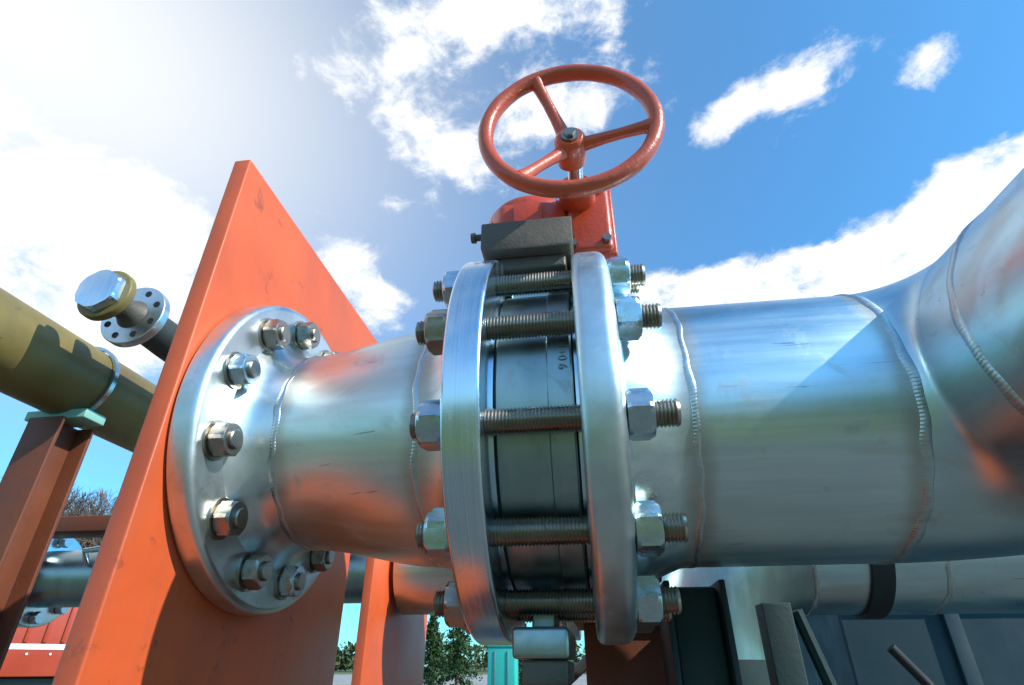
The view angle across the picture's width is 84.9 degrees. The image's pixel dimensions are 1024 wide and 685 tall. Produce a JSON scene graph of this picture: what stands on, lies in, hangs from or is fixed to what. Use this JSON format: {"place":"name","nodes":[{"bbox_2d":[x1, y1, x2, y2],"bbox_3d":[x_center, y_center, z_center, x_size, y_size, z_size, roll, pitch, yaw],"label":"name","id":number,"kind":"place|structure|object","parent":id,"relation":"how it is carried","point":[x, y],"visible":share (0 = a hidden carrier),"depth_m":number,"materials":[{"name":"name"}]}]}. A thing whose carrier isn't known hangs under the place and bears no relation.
{"place":"outdoors","nodes":[
{"label":"outdoors","id":0,"kind":"place"},
{"bbox_2d":[334,666,520,673],"bbox_3d":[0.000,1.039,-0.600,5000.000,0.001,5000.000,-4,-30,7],"label":"ground","id":1,"kind":"structure","parent":0,"point":[349,671],"depth_m":136.53,"materials":[{"name":"green plant"}]},
{"bbox_2d":[0,607,78,684],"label":"red cargo trailer","id":2,"kind":"object","parent":1,"relation":"on","point":[33,656],"visible":0.12,"depth_m":8.79,"materials":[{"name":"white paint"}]},
{"bbox_2d":[423,615,451,684],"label":"conifer tree","id":3,"kind":"object","parent":1,"relation":"on","point":[433,653],"visible":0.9,"depth_m":27.71,"materials":[{"name":"green plant"}]},
{"bbox_2d":[432,628,482,684],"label":"conifer tree","id":4,"kind":"object","parent":1,"relation":"on","point":[461,644],"visible":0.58,"depth_m":25.63,"materials":[{"name":"green plant"}]},
{"bbox_2d":[334,632,584,670],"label":"distant trees","id":5,"kind":"object","parent":1,"relation":"on","point":[344,661],"visible":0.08,"depth_m":138.82,"materials":[{"name":"green plant"}]},
{"bbox_2d":[487,646,517,684],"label":"turquoise container","id":6,"kind":"object","parent":1,"relation":"on","point":[502,665],"visible":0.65,"depth_m":16.98,"materials":[{"name":"metal"}]},
{"bbox_2d":[518,659,521,684],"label":"conifer tree","id":7,"kind":"object","parent":1,"relation":"on","point":[519,677],"visible":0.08,"depth_m":28.36,"materials":[{"name":"green plant"}]},
{"bbox_2d":[333,675,586,684],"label":"road","id":8,"kind":"structure","parent":0,"point":[347,679],"depth_m":52.67,"materials":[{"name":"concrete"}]},
{"bbox_2d":[0,476,101,540],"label":"bare tree","id":9,"kind":"object","parent":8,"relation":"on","point":[70,501],"visible":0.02,"depth_m":47.95,"materials":[{"name":"brown plant"}]},
{"bbox_2d":[62,497,107,547],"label":"bare tree","id":10,"kind":"object","parent":8,"relation":"on","point":[78,509],"visible":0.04,"depth_m":46.90,"materials":[{"name":"brown plant"}]},
{"bbox_2d":[61,486,115,546],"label":"bare tree","id":11,"kind":"object","parent":8,"relation":"on","point":[81,502],"visible":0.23,"depth_m":45.69,"materials":[{"name":"brown plant"}]},
{"bbox_2d":[66,488,116,547],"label":"bare tree","id":12,"kind":"object","parent":8,"relation":"on","point":[101,511],"visible":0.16,"depth_m":47.46,"materials":[{"name":"brown plant"}]},
{"bbox_2d":[86,537,101,546],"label":"bare tree","id":13,"kind":"object","parent":8,"relation":"on","point":[96,542],"visible":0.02,"depth_m":46.98,"materials":[{"name":"brown plant"}]},
{"bbox_2d":[333,674,585,684],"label":"road kerb","id":14,"kind":"structure","parent":8,"relation":"on","point":[351,674],"depth_m":83.91,"materials":[{"name":"concrete"}]},
{"bbox_2d":[0,0,1023,665],"label":"sky","id":15,"kind":"structure","parent":0,"point":[808,148],"materials":[{"name":"blue"}]},
{"label":"asphalt yard","id":16,"kind":"structure","parent":0,"visible":0},
{"bbox_2d":[0,416,110,669],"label":"steel frame","id":17,"kind":"object","parent":16,"relation":"on","point":[41,473],"visible":0.6,"depth_m":0.82,"materials":[{"name":"orange metal"}]},
{"bbox_2d":[0,287,156,451],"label":"painted overhead pipe","id":18,"kind":"object","parent":17,"relation":"attached to","point":[49,367],"visible":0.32,"depth_m":0.85,"materials":[{"name":"green paint"}]},
{"bbox_2d":[74,269,177,361],"bbox_3d":[-0.525,0.109,1.099,0.100,0.100,0.752,-4,-30,7],"label":"flanged pipe nozzle","id":19,"kind":"object","parent":18,"relation":"attached to","point":[122,308],"visible":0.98,"depth_m":0.82,"materials":[{"name":"metal"}]},
{"bbox_2d":[17,538,366,627],"bbox_3d":[-0.788,0.421,0.999,1.140,0.156,0.156,-4,-30,7],"label":"stainless steel pipe","id":20,"kind":"object","parent":17,"relation":"attached to","point":[60,584],"visible":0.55,"depth_m":0.96,"materials":[{"name":"silver metal"}]},
{"bbox_2d":[52,160,377,684],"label":"orange support plate","id":21,"kind":"object","parent":16,"relation":"on","point":[149,612],"visible":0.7,"depth_m":0.47,"materials":[{"name":"paint"}]},
{"bbox_2d":[351,557,426,684],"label":"orange support plate","id":22,"kind":"object","parent":16,"relation":"on","point":[390,644],"depth_m":0.89,"materials":[{"name":"paint"}]},
{"bbox_2d":[569,656,585,684],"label":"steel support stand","id":23,"kind":"object","parent":16,"relation":"on","point":[579,668],"depth_m":1.03,"materials":[{"name":"paint"}]},
{"bbox_2d":[574,621,666,684],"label":"orange steel column","id":24,"kind":"structure","parent":16,"relation":"on","point":[638,660],"depth_m":0.59,"materials":[{"name":"orange metal"}]},
{"bbox_2d":[660,579,742,684],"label":"pipe support stand","id":25,"kind":"object","parent":16,"relation":"on","point":[698,641],"visible":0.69,"depth_m":0.51,"materials":[{"name":"black metal"}]},
{"bbox_2d":[166,168,1023,645],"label":"stainless steel pipeline","id":26,"kind":"object","parent":25,"relation":"on","point":[882,426],"visible":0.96,"depth_m":0.40,"materials":[{"name":"silver metal"}]},
{"bbox_2d":[470,64,664,684],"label":"butterfly valve","id":27,"kind":"object","parent":26,"relation":"attached to","point":[540,229],"visible":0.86,"depth_m":0.47,"materials":[{"name":"metal"}]},
{"bbox_2d":[393,555,1023,684],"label":"stainless steel pipeline","id":28,"kind":"object","parent":16,"relation":"on","point":[971,586],"visible":0.1,"depth_m":0.82,"materials":[{"name":"silver metal"}]},
{"bbox_2d":[755,602,933,684],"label":"steel support stand","id":29,"kind":"object","parent":16,"relation":"on","point":[777,622],"visible":1,"depth_m":0.68,"materials":[{"name":"teal paint"}]},
{"bbox_2d":[795,613,1023,684],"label":"steel equipment cabinet","id":30,"kind":"object","parent":16,"relation":"on","point":[962,649],"depth_m":1.14,"materials":[{"name":"grey metal"}]}
]}

